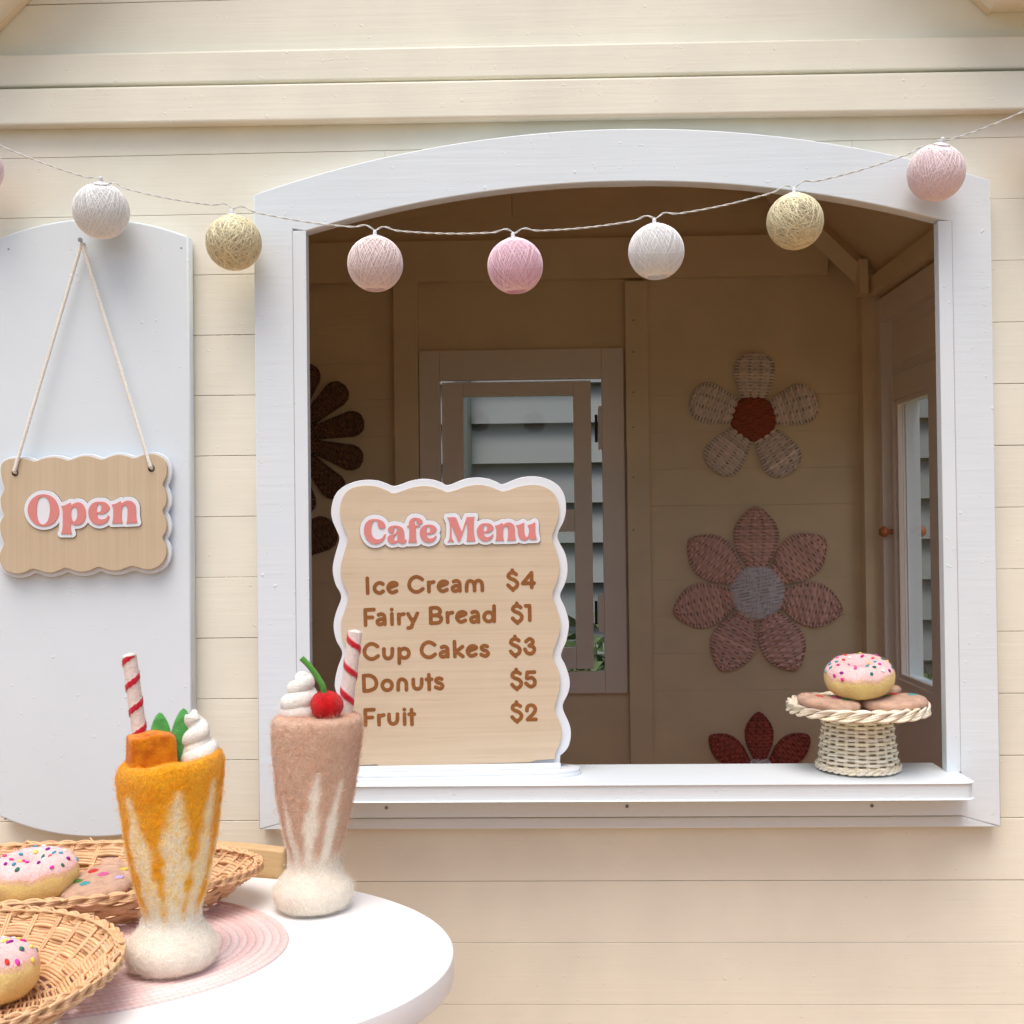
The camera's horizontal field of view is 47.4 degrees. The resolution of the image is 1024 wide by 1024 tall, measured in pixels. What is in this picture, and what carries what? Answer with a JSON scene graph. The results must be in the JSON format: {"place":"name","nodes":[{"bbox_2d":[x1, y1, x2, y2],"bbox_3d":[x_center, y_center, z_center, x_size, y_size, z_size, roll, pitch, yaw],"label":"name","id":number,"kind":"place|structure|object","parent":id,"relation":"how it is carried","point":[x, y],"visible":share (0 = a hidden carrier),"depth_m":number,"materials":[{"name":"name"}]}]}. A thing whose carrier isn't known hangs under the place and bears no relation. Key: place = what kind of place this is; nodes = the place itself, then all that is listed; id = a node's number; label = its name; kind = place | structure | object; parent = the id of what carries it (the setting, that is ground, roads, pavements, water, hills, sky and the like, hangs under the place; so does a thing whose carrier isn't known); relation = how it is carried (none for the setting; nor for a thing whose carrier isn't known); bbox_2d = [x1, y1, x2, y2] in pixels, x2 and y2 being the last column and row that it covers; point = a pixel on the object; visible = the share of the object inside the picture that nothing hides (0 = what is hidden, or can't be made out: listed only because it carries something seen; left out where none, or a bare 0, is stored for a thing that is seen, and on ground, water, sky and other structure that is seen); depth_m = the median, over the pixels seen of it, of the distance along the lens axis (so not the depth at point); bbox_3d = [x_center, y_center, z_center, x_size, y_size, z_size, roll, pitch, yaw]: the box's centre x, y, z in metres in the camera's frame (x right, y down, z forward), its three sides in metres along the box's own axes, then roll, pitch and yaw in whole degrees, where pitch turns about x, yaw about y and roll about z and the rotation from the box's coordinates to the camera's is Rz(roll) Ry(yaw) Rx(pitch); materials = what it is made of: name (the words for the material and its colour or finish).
{"place":"outdoors","nodes":[
{"label":"outdoors","id":0,"kind":"place"},
{"bbox_2d":[440,379,931,674],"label":"neighbour house","id":1,"kind":"structure","parent":0,"point":[507,439],"depth_m":4.97,"materials":[{"name":"grey paint"}]},
{"label":"ground","id":2,"kind":"structure","parent":0,"visible":0},
{"bbox_2d":[0,0,1023,1023],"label":"playhouse","id":3,"kind":"object","parent":2,"relation":"on","point":[654,864],"visible":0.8,"depth_m":1.35,"materials":[{"name":"beige paint"}]},
{"bbox_2d":[0,242,172,577],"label":"open sign","id":4,"kind":"object","parent":3,"relation":"hanging from","point":[86,514],"visible":1,"depth_m":1.33,"materials":[{"name":"beige wood"}]},
{"bbox_2d":[311,516,337,623],"bbox_3d":[-0.484,0.105,2.252,0.294,0.294,0.020,-1,-1,2],"label":"woven flower","id":5,"kind":"object","parent":3,"relation":"attached to","point":[324,535],"visible":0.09,"depth_m":2.25,"materials":[{"name":"brown wicker"}]},
{"bbox_2d":[310,364,363,511],"bbox_3d":[-0.434,-0.142,2.254,0.296,0.296,0.020,-1,-1,2],"label":"woven flower","id":6,"kind":"object","parent":3,"relation":"attached to","point":[332,397],"visible":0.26,"depth_m":2.25,"materials":[{"name":"brown wicker"}]},
{"bbox_2d":[331,476,580,781],"bbox_3d":[-0.073,0.130,1.326,0.299,0.339,0.048,-1,-1,-2],"label":"menu board","id":7,"kind":"object","parent":3,"relation":"on","point":[451,607],"visible":0.99,"depth_m":1.32,"materials":[{"name":"beige wood"}]},
{"bbox_2d":[0,110,1023,234],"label":"light cable","id":8,"kind":"object","parent":3,"relation":"attached to","point":[639,218],"visible":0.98,"depth_m":1.30,"materials":[{"name":"white fabric"}]},
{"bbox_2d":[0,157,4,184],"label":"ball light","id":9,"kind":"object","parent":8,"relation":"hanging from","point":[2,170],"visible":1,"depth_m":1.32,"materials":[{"name":"fabric"}]},
{"bbox_2d":[72,176,129,238],"bbox_3d":[-0.462,-0.342,1.312,0.062,0.068,0.062,0,23,-19],"label":"ball light","id":10,"kind":"object","parent":8,"relation":"hanging from","point":[100,209],"visible":1,"depth_m":1.29,"materials":[{"name":"white fabric"}]},
{"bbox_2d":[205,209,261,270],"bbox_3d":[-0.312,-0.305,1.307,0.062,0.069,0.062,-4,2,-44],"label":"ball light","id":11,"kind":"object","parent":8,"relation":"hanging from","point":[233,241],"visible":1,"depth_m":1.29,"materials":[{"name":"beige fabric"}]},
{"bbox_2d":[347,230,402,291],"bbox_3d":[-0.153,-0.281,1.303,0.062,0.068,0.062,-1,-1,2],"label":"ball light","id":12,"kind":"object","parent":8,"relation":"hanging from","point":[374,262],"visible":1,"depth_m":1.28,"materials":[{"name":"fabric"}]},
{"bbox_2d":[487,232,542,293],"bbox_3d":[0.003,-0.277,1.298,0.062,0.068,0.062,-5,-3,29],"label":"ball light","id":13,"kind":"object","parent":8,"relation":"hanging from","point":[514,265],"visible":1,"depth_m":1.28,"materials":[{"name":"pink fabric"}]},
{"bbox_2d":[628,218,683,279],"bbox_3d":[0.160,-0.292,1.294,0.062,0.068,0.062,-6,-5,32],"label":"ball light","id":14,"kind":"object","parent":8,"relation":"hanging from","point":[655,250],"visible":1,"depth_m":1.27,"materials":[{"name":"white fabric"}]},
{"bbox_2d":[766,187,823,249],"bbox_3d":[0.313,-0.325,1.289,0.062,0.069,0.062,-2,0,-10],"label":"ball light","id":15,"kind":"object","parent":8,"relation":"hanging from","point":[794,220],"visible":1,"depth_m":1.27,"materials":[{"name":"beige fabric"}]},
{"bbox_2d":[906,137,965,201],"bbox_3d":[0.467,-0.377,1.283,0.062,0.068,0.062,-1,25,-9],"label":"ball light","id":16,"kind":"object","parent":8,"relation":"hanging from","point":[936,171],"visible":1,"depth_m":1.26,"materials":[{"name":"fabric"}]},
{"bbox_2d":[419,348,626,692],"bbox_3d":[0.021,0.018,2.256,0.393,0.661,0.040,-1,-1,2],"label":"back window","id":17,"kind":"structure","parent":3,"relation":"in","point":[605,364],"depth_m":2.24,"materials":[{"name":"white paint"}]},
{"bbox_2d":[254,129,1000,828],"bbox_3d":[0.125,-0.040,1.323,0.838,0.795,0.112,-1,-1,2],"label":"serving window","id":18,"kind":"structure","parent":3,"relation":"in","point":[965,792],"depth_m":1.32,"materials":[{"name":"white paint"}]},
{"bbox_2d":[689,352,818,477],"bbox_3d":[0.463,-0.186,2.228,0.246,0.240,0.020,-1,-1,2],"label":"woven flower","id":19,"kind":"object","parent":3,"relation":"attached to","point":[754,415],"visible":1,"depth_m":2.23,"materials":[{"name":"beige wicker"}]},
{"bbox_2d":[673,507,842,670],"bbox_3d":[0.469,0.147,2.223,0.322,0.314,0.020,-1,-1,2],"label":"woven flower","id":20,"kind":"object","parent":3,"relation":"attached to","point":[754,592],"visible":1,"depth_m":2.22,"materials":[{"name":"pink wicker"}]},
{"bbox_2d":[709,712,810,763],"bbox_3d":[0.473,0.497,2.219,0.236,0.230,0.020,-1,-1,2],"label":"woven flower","id":21,"kind":"object","parent":3,"relation":"attached to","point":[759,738],"visible":0.37,"depth_m":2.22,"materials":[{"name":"red wicker"}]},
{"bbox_2d":[786,691,931,775],"bbox_3d":[0.394,0.254,1.331,0.160,0.077,0.160,-1,-1,2],"label":"cake stand","id":22,"kind":"object","parent":3,"relation":"on","point":[884,744],"visible":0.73,"depth_m":1.29,"materials":[{"name":"wicker"}]},
{"bbox_2d":[797,692,861,710],"bbox_3d":[0.355,0.215,1.308,0.070,0.021,0.072,5,2,-15],"label":"felt cookie","id":23,"kind":"object","parent":22,"relation":"on","point":[821,701],"visible":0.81,"depth_m":1.29,"materials":[{"name":"fabric"}]},
{"bbox_2d":[823,652,895,700],"bbox_3d":[0.393,0.186,1.320,0.080,0.041,0.081,-10,12,-18],"label":"felt donut","id":24,"kind":"object","parent":23,"relation":"on","point":[859,676],"visible":1,"depth_m":1.29,"materials":[{"name":"fabric"}]},
{"bbox_2d":[886,685,901,694],"bbox_3d":[0.421,0.210,1.361,0.065,0.020,0.066,-9,-12,39],"label":"felt cookie","id":25,"kind":"object","parent":22,"relation":"on","point":[896,689],"visible":0.1,"depth_m":1.34,"materials":[{"name":"fabric"}]},
{"bbox_2d":[860,693,928,710],"bbox_3d":[0.428,0.215,1.308,0.075,0.021,0.074,-2,1,19],"label":"felt cookie","id":26,"kind":"object","parent":22,"relation":"on","point":[898,701],"visible":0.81,"depth_m":1.29,"materials":[{"name":"fabric"}]},
{"bbox_2d":[879,358,941,767],"bbox_3d":[0.721,0.323,1.999,0.085,1.148,0.333,-1,-1,2],"label":"door","id":27,"kind":"structure","parent":3,"relation":"in","point":[920,741],"depth_m":2.14,"materials":[{"name":"white paint"}]},
{"bbox_2d":[564,610,604,670],"bbox_3d":[0.345,0.728,4.430,0.768,0.722,0.630,-1,-1,2],"label":"shrub","id":28,"kind":"object","parent":2,"relation":"on","point":[599,663],"visible":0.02,"depth_m":4.39,"materials":[{"name":"green plant"}]},
{"bbox_2d":[923,667,931,679],"bbox_3d":[1.509,0.799,4.400,0.848,0.550,0.649,-1,-1,2],"label":"shrub","id":29,"kind":"object","parent":2,"relation":"on","point":[926,674],"visible":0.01,"depth_m":4.35,"materials":[{"name":"green plant"}]},
{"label":"timber deck","id":30,"kind":"structure","parent":2,"relation":"on","visible":0},
{"bbox_2d":[108,840,286,878],"bbox_3d":[-0.396,0.686,1.125,0.322,0.669,0.260,-1,-1,2],"label":"child chair","id":31,"kind":"object","parent":30,"relation":"on","point":[273,862],"visible":0.1,"depth_m":1.21,"materials":[{"name":"brown wood"}]},
{"bbox_2d":[54,877,453,1023],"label":"cafe table","id":32,"kind":"object","parent":30,"relation":"on","point":[363,958],"visible":0.49,"depth_m":0.94,"materials":[{"name":"white paint"}]},
{"bbox_2d":[0,904,126,1023],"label":"wicker basket","id":33,"kind":"object","parent":32,"relation":"on","point":[53,934],"visible":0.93,"depth_m":0.92,"materials":[{"name":"beige wicker"}]},
{"bbox_2d":[0,936,41,1007],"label":"felt donut","id":34,"kind":"object","parent":33,"relation":"in","point":[20,965],"visible":1,"depth_m":0.87,"materials":[{"name":"fabric"}]},
{"bbox_2d":[1,901,288,1020],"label":"placemat","id":35,"kind":"object","parent":32,"relation":"on","point":[252,940],"visible":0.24,"depth_m":0.95,"materials":[{"name":"pink fabric"}]},
{"bbox_2d":[0,837,263,924],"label":"wicker basket","id":36,"kind":"object","parent":35,"relation":"on","point":[233,869],"visible":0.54,"depth_m":1.09,"materials":[{"name":"beige wicker"}]},
{"bbox_2d":[0,845,79,901],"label":"felt donut","id":37,"kind":"object","parent":36,"relation":"in","point":[42,872],"visible":0.94,"depth_m":1.10,"materials":[{"name":"fabric"}]},
{"bbox_2d":[59,864,132,898],"bbox_3d":[-0.404,0.361,1.131,0.070,0.021,0.071,-7,9,-10],"label":"felt cookie","id":38,"kind":"object","parent":36,"relation":"in","point":[105,879],"visible":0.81,"depth_m":1.12,"materials":[{"name":"fabric"}]},
{"bbox_2d":[99,856,129,868],"bbox_3d":[-0.388,0.361,1.192,0.071,0.020,0.068,13,12,33],"label":"felt cookie","id":39,"kind":"object","parent":36,"relation":"in","point":[111,860],"visible":0.13,"depth_m":1.18,"materials":[{"name":"fabric"}]},
{"bbox_2d":[111,651,227,981],"bbox_3d":[-0.280,0.247,0.956,0.093,0.264,0.094,-1,-1,2],"label":"felt milkshake","id":40,"kind":"object","parent":35,"relation":"on","point":[169,784],"visible":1,"depth_m":0.93,"materials":[{"name":"fabric"}]},
{"bbox_2d":[265,628,367,920],"bbox_3d":[-0.184,0.247,1.108,0.096,0.272,0.098,-1,-1,2],"label":"felt milkshake","id":41,"kind":"object","parent":32,"relation":"on","point":[316,740],"visible":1,"depth_m":1.08,"materials":[{"name":"fabric"}]}
]}

